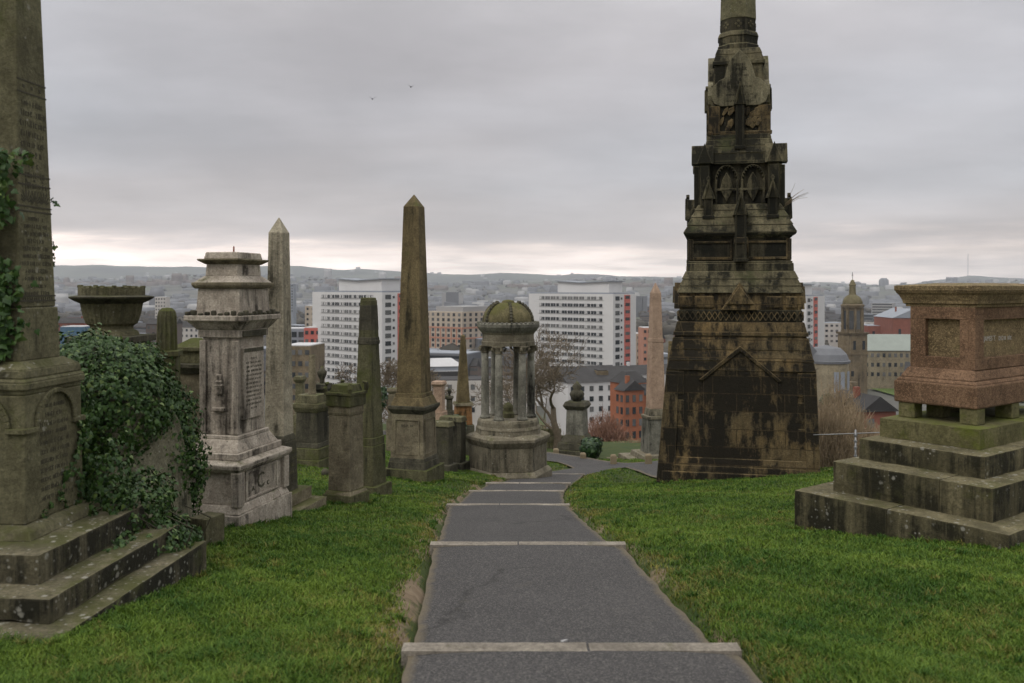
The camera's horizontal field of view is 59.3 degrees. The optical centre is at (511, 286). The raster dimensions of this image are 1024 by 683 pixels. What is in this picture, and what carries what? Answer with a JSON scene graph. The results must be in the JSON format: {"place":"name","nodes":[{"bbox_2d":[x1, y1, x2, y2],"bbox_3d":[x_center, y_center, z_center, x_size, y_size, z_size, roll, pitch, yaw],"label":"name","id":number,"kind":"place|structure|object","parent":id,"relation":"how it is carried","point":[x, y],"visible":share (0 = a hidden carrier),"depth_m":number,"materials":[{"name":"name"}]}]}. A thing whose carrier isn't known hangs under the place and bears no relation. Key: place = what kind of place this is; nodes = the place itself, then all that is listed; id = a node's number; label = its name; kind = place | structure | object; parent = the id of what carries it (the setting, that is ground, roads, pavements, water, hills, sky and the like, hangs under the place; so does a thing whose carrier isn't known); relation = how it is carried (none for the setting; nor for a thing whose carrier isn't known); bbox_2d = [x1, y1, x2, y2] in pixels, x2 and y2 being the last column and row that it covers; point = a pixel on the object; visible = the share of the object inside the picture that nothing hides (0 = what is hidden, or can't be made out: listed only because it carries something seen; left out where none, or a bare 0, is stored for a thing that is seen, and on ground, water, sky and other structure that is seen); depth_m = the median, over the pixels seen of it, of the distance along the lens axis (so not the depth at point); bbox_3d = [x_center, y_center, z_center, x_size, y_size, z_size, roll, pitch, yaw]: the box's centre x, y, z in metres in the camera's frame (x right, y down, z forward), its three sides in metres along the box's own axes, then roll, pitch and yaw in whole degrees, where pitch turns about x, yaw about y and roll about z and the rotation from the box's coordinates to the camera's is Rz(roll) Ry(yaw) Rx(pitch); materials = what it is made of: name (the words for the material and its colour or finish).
{"place":"outdoors","nodes":[
{"label":"outdoors","id":0,"kind":"place"},
{"bbox_2d":[264,424,657,477],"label":"road","id":1,"kind":"structure","parent":0,"point":[572,461],"depth_m":38.33,"materials":[{"name":"grey asphalt"}]},
{"bbox_2d":[0,265,1023,682],"bbox_3d":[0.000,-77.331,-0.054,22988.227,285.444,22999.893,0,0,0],"label":"ground","id":2,"kind":"structure","parent":0,"point":[414,599],"depth_m":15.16,"materials":[{"name":"green plant"}]},
{"bbox_2d":[58,316,86,347],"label":"brick terrace","id":3,"kind":"structure","parent":2,"relation":"on","point":[69,321],"depth_m":471.25,"materials":[{"name":"stone"}]},
{"bbox_2d":[60,325,89,349],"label":"blue shed","id":4,"kind":"structure","parent":2,"relation":"on","point":[76,328],"depth_m":420.46,"materials":[{"name":"metal"}]},
{"bbox_2d":[0,0,205,642],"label":"stepped obelisk","id":5,"kind":"object","parent":2,"relation":"on","point":[59,568],"visible":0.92,"depth_m":7.33,"materials":[{"name":"stone"}]},
{"bbox_2d":[0,147,39,362],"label":"ivy","id":6,"kind":"object","parent":5,"relation":"attached to","point":[7,300],"visible":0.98,"depth_m":7.21,"materials":[{"name":"green plant"}]},
{"bbox_2d":[50,197,60,326],"bbox_3d":[-4.051,-0.144,7.816,0.222,1.267,0.259,0,0,-33],"label":"ivy","id":7,"kind":"object","parent":5,"relation":"attached to","point":[55,203],"visible":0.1,"depth_m":7.78,"materials":[{"name":"green plant"}]},
{"bbox_2d":[41,393,210,555],"bbox_3d":[-3.449,1.808,8.232,1.157,1.729,1.934,0,0,0],"label":"ivy","id":8,"kind":"object","parent":5,"relation":"attached to","point":[123,492],"visible":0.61,"depth_m":8.08,"materials":[{"name":"green plant"}]},
{"bbox_2d":[82,394,197,534],"bbox_3d":[-4.241,2.227,9.624,1.506,2.202,1.759,0,0,14],"label":"ivy covered tomb","id":9,"kind":"object","parent":2,"relation":"on","point":[158,458],"visible":0.04,"depth_m":9.64,"materials":[{"name":"stone"}]},
{"bbox_2d":[66,285,155,371],"bbox_3d":[-5.556,1.758,12.500,1.095,3.576,1.095,0,0,0],"label":"stone urn","id":10,"kind":"object","parent":9,"relation":"on","point":[115,310],"visible":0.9,"depth_m":12.20,"materials":[{"name":"grey stone"}]},
{"bbox_2d":[59,322,211,516],"bbox_3d":[-4.508,1.644,9.617,2.086,2.528,2.771,0,0,14],"label":"ivy","id":11,"kind":"object","parent":9,"relation":"on","point":[112,383],"visible":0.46,"depth_m":9.31,"materials":[{"name":"green plant"}]},
{"bbox_2d":[134,323,145,328],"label":"town terrace","id":12,"kind":"structure","parent":2,"relation":"on","point":[140,326],"depth_m":852.73,"materials":[{"name":"stone"}]},
{"bbox_2d":[155,297,169,317],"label":"pale tower","id":13,"kind":"structure","parent":2,"relation":"on","point":[162,302],"depth_m":760.00,"materials":[{"name":"white concrete"}]},
{"bbox_2d":[145,318,182,347],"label":"brown tenement","id":14,"kind":"structure","parent":2,"relation":"on","point":[151,325],"depth_m":432.20,"materials":[{"name":"stone"}]},
{"bbox_2d":[153,307,182,389],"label":"draped column","id":15,"kind":"structure","parent":2,"relation":"on","point":[167,327],"depth_m":14.38,"materials":[{"name":"grey stone"}]},
{"bbox_2d":[177,338,202,435],"bbox_3d":[-5.442,2.472,15.500,0.861,3.188,0.861,0,0,10],"label":"corniced tomb","id":16,"kind":"object","parent":2,"relation":"on","point":[190,366],"visible":0.2,"depth_m":15.19,"materials":[{"name":"stone"}]},
{"bbox_2d":[182,321,202,341],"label":"white terrace","id":17,"kind":"structure","parent":2,"relation":"on","point":[189,330],"depth_m":478.99,"materials":[{"name":"stone"}]},
{"bbox_2d":[189,511,224,544],"bbox_3d":[-3.534,2.762,10.163,0.578,0.439,0.465,0,0,20],"label":"kerb stone","id":18,"kind":"object","parent":2,"relation":"on","point":[214,531],"visible":0.38,"depth_m":9.96,"materials":[{"name":"grey stone"}]},
{"bbox_2d":[184,246,291,527],"bbox_3d":[-3.751,1.528,12.093,1.031,4.156,1.435,0,0,14],"label":"victorian tomb","id":19,"kind":"object","parent":2,"relation":"on","point":[232,318],"visible":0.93,"depth_m":11.77,"materials":[{"name":"stone"}]},
{"bbox_2d":[264,362,265,394],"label":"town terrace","id":20,"kind":"structure","parent":2,"relation":"on","point":[264,375],"depth_m":378.80,"materials":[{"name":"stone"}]},
{"bbox_2d":[290,284,295,323],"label":"grey tower","id":21,"kind":"structure","parent":2,"relation":"on","point":[293,302],"depth_m":900.00,"materials":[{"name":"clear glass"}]},
{"bbox_2d":[265,218,326,510],"bbox_3d":[-3.655,1.370,14.159,1.068,4.935,1.174,0,0,13],"label":"slender obelisk","id":22,"kind":"object","parent":2,"relation":"on","point":[278,404],"visible":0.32,"depth_m":14.08,"materials":[{"name":"stone"}]},
{"bbox_2d":[291,327,304,343],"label":"glass office","id":23,"kind":"structure","parent":2,"relation":"on","point":[297,334],"depth_m":330.00,"materials":[{"name":"white"}]},
{"bbox_2d":[293,376,306,438],"bbox_3d":[-7.302,4.323,31.000,0.409,2.516,0.408,0,0,6],"label":"pedestal","id":24,"kind":"object","parent":2,"relation":"on","point":[299,381],"visible":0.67,"depth_m":30.87,"materials":[{"name":"grey stone"}]},
{"bbox_2d":[292,342,324,414],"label":"brown tenement","id":25,"kind":"structure","parent":2,"relation":"on","point":[302,352],"depth_m":239.61,"materials":[{"name":"stone"}]},
{"bbox_2d":[305,305,311,326],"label":"tan block","id":26,"kind":"structure","parent":2,"relation":"on","point":[308,315],"depth_m":520.00,"materials":[{"name":"beige concrete"}]},
{"bbox_2d":[293,355,328,467],"bbox_3d":[-4.967,3.184,22.370,0.820,2.987,0.820,0,0,16],"label":"finial pedestal","id":27,"kind":"object","parent":2,"relation":"on","point":[310,407],"visible":0.67,"depth_m":22.10,"materials":[{"name":"grey stone"}]},
{"bbox_2d":[304,326,317,341],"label":"red office","id":28,"kind":"structure","parent":2,"relation":"on","point":[310,333],"depth_m":325.00,"materials":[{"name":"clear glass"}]},
{"bbox_2d":[316,366,332,439],"bbox_3d":[-5.700,3.740,27.000,0.593,2.740,0.593,0,0,14],"label":"pedestal","id":29,"kind":"object","parent":2,"relation":"on","point":[321,372],"visible":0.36,"depth_m":26.88,"materials":[{"name":"stone"}]},
{"bbox_2d":[333,363,356,382],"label":"bare tree","id":30,"kind":"object","parent":2,"relation":"on","point":[343,374],"visible":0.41,"depth_m":118.99,"materials":[{"name":"grey plant"}]},
{"bbox_2d":[322,379,368,503],"bbox_3d":[-2.820,2.773,15.300,0.582,2.353,0.583,0,0,24],"label":"square pedestal","id":31,"kind":"object","parent":2,"relation":"on","point":[345,402],"visible":0.86,"depth_m":15.13,"materials":[{"name":"grey stone"}]},
{"bbox_2d":[312,278,400,421],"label":"tower block","id":32,"kind":"structure","parent":2,"relation":"on","point":[335,317],"depth_m":312.41,"materials":[{"name":"white concrete"}]},
{"bbox_2d":[357,298,391,494],"bbox_3d":[-2.761,2.225,17.340,0.668,4.042,0.670,0,0,22],"label":"broken obelisk","id":33,"kind":"object","parent":2,"relation":"on","point":[374,464],"visible":0.62,"depth_m":17.20,"materials":[{"name":"grey stone"}]},
{"bbox_2d":[381,386,387,412],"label":"evergreen bush","id":34,"kind":"object","parent":2,"relation":"on","point":[384,393],"visible":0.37,"depth_m":43.86,"materials":[{"name":"green plant"}]},
{"bbox_2d":[386,387,396,450],"bbox_3d":[-4.363,4.863,33.000,0.435,2.320,0.435,0,0,8],"label":"pedestal","id":35,"kind":"object","parent":2,"relation":"on","point":[391,391],"visible":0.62,"depth_m":32.82,"materials":[{"name":"stone"}]},
{"bbox_2d":[386,195,444,482],"bbox_3d":[-2.409,1.402,22.132,1.164,7.351,1.168,0,0,17],"label":"great obelisk","id":36,"kind":"object","parent":2,"relation":"on","point":[413,406],"visible":0.84,"depth_m":21.85,"materials":[{"name":"stone"}]},
{"bbox_2d":[380,359,454,432],"bbox_3d":[-5.359,5.590,45.613,4.742,4.357,5.425,0,0,-31],"label":"bare tree","id":37,"kind":"object","parent":2,"relation":"on","point":[386,380],"visible":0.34,"depth_m":44.96,"materials":[{"name":"brown plant"}]},
{"bbox_2d":[431,380,446,419],"bbox_3d":[-3.082,5.208,38.000,0.612,2.478,0.612,0,0,15],"label":"pedestal","id":38,"kind":"object","parent":2,"relation":"on","point":[439,391],"visible":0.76,"depth_m":37.81,"materials":[{"name":"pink stone"}]},
{"bbox_2d":[431,370,457,375],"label":"hall","id":39,"kind":"structure","parent":2,"relation":"on","point":[449,373],"depth_m":301.64,"materials":[{"name":"stone"}]},
{"bbox_2d":[430,358,458,370],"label":"roof lantern","id":40,"kind":"object","parent":39,"relation":"on","point":[443,364],"visible":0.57,"depth_m":303.01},
{"bbox_2d":[436,420,457,471],"bbox_3d":[-2.130,4.910,27.000,0.880,1.781,0.520,0,0,24],"label":"headstone","id":41,"kind":"object","parent":2,"relation":"on","point":[444,433],"visible":0.34,"depth_m":26.80,"materials":[{"name":"stone"}]},
{"bbox_2d":[445,388,453,414],"bbox_3d":[-2.778,5.567,40.000,0.410,2.156,0.410,0,0,0],"label":"monument","id":42,"kind":"object","parent":2,"relation":"on","point":[449,404],"visible":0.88,"depth_m":39.87,"materials":[{"name":"stone"}]},
{"bbox_2d":[442,292,462,305],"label":"twin slab","id":43,"kind":"structure","parent":2,"relation":"on","point":[455,297],"depth_m":1700.00,"materials":[{"name":"grey concrete"}]},
{"bbox_2d":[439,415,469,470],"bbox_3d":[-1.849,5.009,28.200,0.920,1.934,0.600,0,0,20],"label":"headstone","id":44,"kind":"object","parent":2,"relation":"on","point":[459,442],"visible":0.47,"depth_m":27.96,"materials":[{"name":"stone"}]},
{"bbox_2d":[430,350,480,375],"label":"town block","id":45,"kind":"structure","parent":2,"relation":"on","point":[454,355],"depth_m":417.08,"materials":[{"name":"grey glass"}]},
{"bbox_2d":[428,305,487,348],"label":"striped block","id":46,"kind":"structure","parent":2,"relation":"on","point":[449,324],"depth_m":528.20,"materials":[{"name":"beige concrete"}]},
{"bbox_2d":[453,334,474,455],"bbox_3d":[-1.960,4.542,36.000,0.879,5.310,0.879,0,0,-12],"label":"thin obelisk","id":47,"kind":"object","parent":2,"relation":"on","point":[463,404],"visible":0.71,"depth_m":35.79,"materials":[{"name":"stone"}]},
{"bbox_2d":[469,358,478,375],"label":"town terrace","id":48,"kind":"structure","parent":2,"relation":"on","point":[473,368],"depth_m":412.53,"materials":[{"name":"stone"}]},
{"bbox_2d":[475,338,481,347],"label":"town block","id":49,"kind":"structure","parent":2,"relation":"on","point":[478,342],"depth_m":523.18,"materials":[{"name":"grey concrete"}]},
{"bbox_2d":[431,376,526,429],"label":"pale flats","id":50,"kind":"structure","parent":2,"relation":"on","point":[451,381],"depth_m":236.01,"materials":[{"name":"stone"}]},
{"bbox_2d":[477,357,527,375],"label":"town terrace","id":51,"kind":"structure","parent":2,"relation":"on","point":[479,363],"depth_m":396.63,"materials":[{"name":"stone"}]},
{"bbox_2d":[466,300,551,479],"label":"domed rotunda","id":52,"kind":"structure","parent":2,"relation":"on","point":[508,440],"depth_m":27.90,"materials":[{"name":"stone"}]},
{"bbox_2d":[469,364,549,409],"bbox_3d":[-0.464,7.737,55.055,4.588,6.323,5.757,0,0,-38],"label":"bare tree","id":53,"kind":"object","parent":2,"relation":"on","point":[510,393],"visible":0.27,"depth_m":55.52,"materials":[{"name":"brown plant"}]},
{"bbox_2d":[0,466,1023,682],"bbox_3d":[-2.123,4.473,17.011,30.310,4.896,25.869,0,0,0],"label":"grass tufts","id":54,"kind":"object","parent":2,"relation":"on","point":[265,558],"visible":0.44,"depth_m":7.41,"materials":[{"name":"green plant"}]},
{"bbox_2d":[58,274,1017,357],"bbox_3d":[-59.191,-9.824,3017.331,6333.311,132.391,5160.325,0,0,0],"label":"distant woods","id":55,"kind":"object","parent":2,"relation":"on","point":[668,326],"visible":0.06,"depth_m":1155.61,"materials":[{"name":"grey plant"}]},
{"bbox_2d":[53,267,1023,316],"bbox_3d":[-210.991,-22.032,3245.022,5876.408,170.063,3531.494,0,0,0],"label":"distant town","id":56,"kind":"object","parent":2,"relation":"on","point":[158,291],"depth_m":3798.61},
{"bbox_2d":[502,325,588,448],"bbox_3d":[1.400,5.833,49.214,5.113,8.039,8.631,0,0,0],"label":"bare tree","id":57,"kind":"object","parent":2,"relation":"on","point":[551,375],"visible":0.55,"depth_m":48.58,"materials":[{"name":"brown plant"}]},
{"bbox_2d":[540,428,563,448],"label":"rubble wall","id":58,"kind":"structure","parent":2,"relation":"on","point":[550,442],"depth_m":49.82,"materials":[{"name":"grey stone"}]},
{"bbox_2d":[557,381,598,457],"bbox_3d":[3.250,7.175,45.000,1.800,4.950,1.800,0,0,22],"label":"urn monument","id":59,"kind":"object","parent":2,"relation":"on","point":[576,407],"visible":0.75,"depth_m":44.58,"materials":[{"name":"stone"}]},
{"bbox_2d":[529,281,635,406],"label":"tower block","id":60,"kind":"structure","parent":2,"relation":"on","point":[601,315],"depth_m":326.65,"materials":[{"name":"white concrete"}]},
{"bbox_2d":[546,363,618,434],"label":"gabled flats","id":61,"kind":"structure","parent":2,"relation":"on","point":[595,388],"depth_m":235.46,"materials":[{"name":"stone"}]},
{"bbox_2d":[579,436,602,458],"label":"evergreen bush","id":62,"kind":"object","parent":2,"relation":"on","point":[590,447],"visible":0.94,"depth_m":42.67,"materials":[{"name":"green plant"}]},
{"bbox_2d":[594,369,607,374],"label":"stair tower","id":63,"kind":"structure","parent":2,"relation":"on","point":[601,371],"depth_m":238.55,"materials":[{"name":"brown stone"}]},
{"bbox_2d":[588,404,633,441],"bbox_3d":[6.186,9.871,61.901,4.654,3.849,3.973,0,0,0],"label":"bare shrub","id":64,"kind":"object","parent":2,"relation":"on","point":[606,431],"visible":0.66,"depth_m":61.59,"materials":[{"name":"brown plant"}]},
{"bbox_2d":[610,454,616,463],"bbox_3d":[4.356,7.566,38.625,0.260,0.760,0.260,0,0,0],"label":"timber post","id":65,"kind":"object","parent":2,"relation":"on","point":[613,458],"visible":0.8,"depth_m":38.49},
{"bbox_2d":[612,434,640,442],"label":"bare shrub","id":66,"kind":"object","parent":2,"relation":"on","point":[634,440],"visible":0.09,"depth_m":58.05,"materials":[{"name":"brown plant"}]},
{"bbox_2d":[609,370,646,440],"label":"brick flats","id":67,"kind":"structure","parent":2,"relation":"on","point":[627,394],"depth_m":197.62,"materials":[{"name":"brick"}]},
{"bbox_2d":[607,283,664,459],"bbox_3d":[6.856,4.971,43.000,3.821,10.353,3.821,0,0,-12],"label":"pink obelisk","id":68,"kind":"object","parent":2,"relation":"on","point":[651,416],"visible":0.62,"depth_m":42.72,"materials":[{"name":"stone"}]},
{"bbox_2d":[636,332,637,364],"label":"stepped flats","id":69,"kind":"structure","parent":2,"relation":"on","point":[636,348],"depth_m":430.02,"materials":[{"name":"white concrete"}]},
{"bbox_2d":[636,296,640,316],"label":"dark tower","id":70,"kind":"structure","parent":2,"relation":"on","point":[638,303],"depth_m":1500.00,"materials":[{"name":"grey concrete"}]},
{"bbox_2d":[614,362,666,381],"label":"gabled flats","id":71,"kind":"structure","parent":2,"relation":"on","point":[641,370],"depth_m":251.05,"materials":[{"name":"stone"}]},
{"bbox_2d":[638,327,648,364],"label":"pink flats","id":72,"kind":"structure","parent":2,"relation":"on","point":[643,332],"depth_m":421.00,"materials":[{"name":"brick"}]},
{"bbox_2d":[642,296,646,312],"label":"dark tower","id":73,"kind":"structure","parent":2,"relation":"on","point":[644,303],"depth_m":1500.00,"materials":[{"name":"grey concrete"}]},
{"bbox_2d":[645,454,651,463],"bbox_3d":[5.593,7.217,36.875,0.260,0.760,0.260,0,0,0],"label":"timber post","id":74,"kind":"object","parent":2,"relation":"on","point":[648,458],"visible":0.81,"depth_m":36.74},
{"bbox_2d":[640,313,668,321],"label":"town terrace","id":75,"kind":"structure","parent":2,"relation":"on","point":[645,317],"depth_m":1245.76,"materials":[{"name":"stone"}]},
{"bbox_2d":[656,0,819,481],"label":"gothic monument","id":76,"kind":"object","parent":2,"relation":"on","point":[740,396],"visible":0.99,"depth_m":20.45,"materials":[{"name":"stone"}]},
{"bbox_2d":[783,184,807,206],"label":"sprouting twigs","id":77,"kind":"object","parent":76,"relation":"on","point":[789,201],"visible":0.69,"depth_m":21.28,"materials":[{"name":"plant"}]},
{"bbox_2d":[802,284,824,346],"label":"tower block","id":78,"kind":"structure","parent":2,"relation":"on","point":[814,315],"depth_m":358.18,"materials":[{"name":"white concrete"}]},
{"bbox_2d":[825,322,840,346],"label":"pale office","id":79,"kind":"structure","parent":2,"relation":"on","point":[831,330],"depth_m":560.17,"materials":[{"name":"white concrete"}]},
{"bbox_2d":[825,314,840,317],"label":"town terrace","id":80,"kind":"structure","parent":2,"relation":"on","point":[832,315],"depth_m":1233.18,"materials":[{"name":"stone"}]},
{"bbox_2d":[810,344,857,403],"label":"stone hall","id":81,"kind":"structure","parent":2,"relation":"on","point":[829,361],"depth_m":299.61,"materials":[{"name":"stone"}]},
{"bbox_2d":[834,372,838,394],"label":"window","id":82,"kind":"structure","parent":81,"relation":"in","point":[835,373],"depth_m":298.26,"materials":[{"name":"grey glass"}]},
{"bbox_2d":[840,372,844,388],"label":"window","id":83,"kind":"structure","parent":81,"relation":"in","point":[842,374],"depth_m":298.91,"materials":[{"name":"grey glass"}]},
{"bbox_2d":[847,371,849,390],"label":"window","id":84,"kind":"structure","parent":81,"relation":"in","point":[848,373],"depth_m":300.82,"materials":[{"name":"grey glass"}]},
{"bbox_2d":[817,396,858,466],"bbox_3d":[9.480,4.694,26.941,2.049,3.129,1.666,0,0,0],"label":"bare shrub","id":85,"kind":"object","parent":2,"relation":"on","point":[831,447],"visible":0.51,"depth_m":26.73,"materials":[{"name":"brown plant"}]},
{"bbox_2d":[817,375,869,426],"bbox_3d":[21.724,8.192,59.942,4.502,4.864,3.619,0,0,0],"label":"bare shrub","id":86,"kind":"object","parent":2,"relation":"on","point":[835,385],"visible":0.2,"depth_m":59.71,"materials":[{"name":"brown plant"}]},
{"bbox_2d":[813,430,879,456],"bbox_3d":[7.586,3.321,17.387,3.407,1.209,0.068,0,0,7],"label":"handrail","id":87,"kind":"object","parent":2,"relation":"on","point":[855,441],"visible":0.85,"depth_m":17.48,"materials":[{"name":"metal"}]},
{"bbox_2d":[820,390,879,437],"bbox_3d":[14.542,6.486,39.993,3.564,4.127,3.318,0,0,0],"label":"bare shrub","id":88,"kind":"object","parent":2,"relation":"on","point":[843,411],"visible":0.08,"depth_m":39.91,"materials":[{"name":"brown plant"}]},
{"bbox_2d":[836,272,869,393],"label":"domed tower","id":89,"kind":"structure","parent":2,"relation":"on","point":[852,339],"depth_m":327.04,"materials":[{"name":"brown stone"}]},
{"bbox_2d":[837,406,879,457],"bbox_3d":[12.260,5.680,31.938,3.038,3.048,2.596,0,0,0],"label":"bare shrub","id":90,"kind":"object","parent":2,"relation":"on","point":[853,428],"visible":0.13,"depth_m":31.82,"materials":[{"name":"brown plant"}]},
{"bbox_2d":[834,387,898,433],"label":"brick house","id":91,"kind":"structure","parent":2,"relation":"on","point":[881,407],"depth_m":130.56,"materials":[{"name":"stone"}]},
{"bbox_2d":[864,314,873,320],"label":"town block","id":92,"kind":"structure","parent":2,"relation":"on","point":[869,317],"depth_m":1011.72,"materials":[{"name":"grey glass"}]},
{"bbox_2d":[864,324,879,333],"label":"brick warehouse","id":93,"kind":"structure","parent":2,"relation":"on","point":[872,329],"depth_m":519.90,"materials":[{"name":"red brick"}]},
{"bbox_2d":[871,302,894,315],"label":"town flats","id":94,"kind":"structure","parent":2,"relation":"on","point":[878,308],"depth_m":1012.72,"materials":[{"name":"grey concrete"}]},
{"bbox_2d":[867,334,909,388],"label":"building","id":95,"kind":"structure","parent":2,"relation":"on","point":[888,356],"depth_m":399.38,"materials":[{"name":"stone"}]},
{"bbox_2d":[874,307,910,333],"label":"brick warehouse","id":96,"kind":"structure","parent":2,"relation":"on","point":[895,320],"depth_m":503.77,"materials":[{"name":"red brick"}]},
{"bbox_2d":[794,283,1023,549],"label":"granite tomb","id":97,"kind":"object","parent":2,"relation":"on","point":[947,464],"visible":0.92,"depth_m":10.73,"materials":[{"name":"stone"}]},
{"bbox_2d":[41,0,1023,284],"label":"sky","id":98,"kind":"structure","parent":0,"point":[544,137],"materials":[{"name":"grey"}]},
{"bbox_2d":[402,466,762,682],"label":"path","id":99,"kind":"structure","parent":0,"point":[587,594],"depth_m":7.40,"materials":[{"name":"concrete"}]},
{"bbox_2d":[446,503,568,509],"bbox_3d":[-0.070,4.052,16.133,2.201,0.319,0.151,0,0,0],"label":"step edging","id":100,"kind":"object","parent":99,"relation":"on","point":[448,505],"visible":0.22,"depth_m":16.12,"materials":[{"name":"concrete"}]},
{"bbox_2d":[469,490,563,496],"bbox_3d":[0.100,4.872,20.833,2.202,0.320,0.148,0,0,0],"label":"step edging","id":101,"kind":"object","parent":99,"relation":"on","point":[562,491],"visible":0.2,"depth_m":20.84,"materials":[{"name":"concrete"}]},
{"bbox_2d":[430,541,625,555],"bbox_3d":[0.180,3.041,10.133,2.200,0.319,0.149,0,0,0],"label":"step edging","id":102,"kind":"object","parent":99,"relation":"on","point":[437,544],"visible":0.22,"depth_m":10.12,"materials":[{"name":"concrete"}]},
{"bbox_2d":[486,482,570,486],"bbox_3d":[0.420,5.211,23.234,2.200,0.320,0.148,0,0,0],"label":"step edging","id":103,"kind":"object","parent":99,"relation":"on","point":[567,483],"visible":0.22,"depth_m":23.18,"materials":[{"name":"stone"}]},
{"bbox_2d":[401,642,741,669],"bbox_3d":[0.385,2.501,5.863,2.200,0.321,0.149,0,0,0],"label":"step edging","id":104,"kind":"object","parent":99,"relation":"on","point":[410,649],"visible":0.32,"depth_m":5.85,"materials":[{"name":"concrete"}]},
{"bbox_2d":[871,388,893,394],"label":"playing field","id":105,"kind":"structure","parent":0,"point":[889,390],"depth_m":387.83,"materials":[{"name":"green plant"}]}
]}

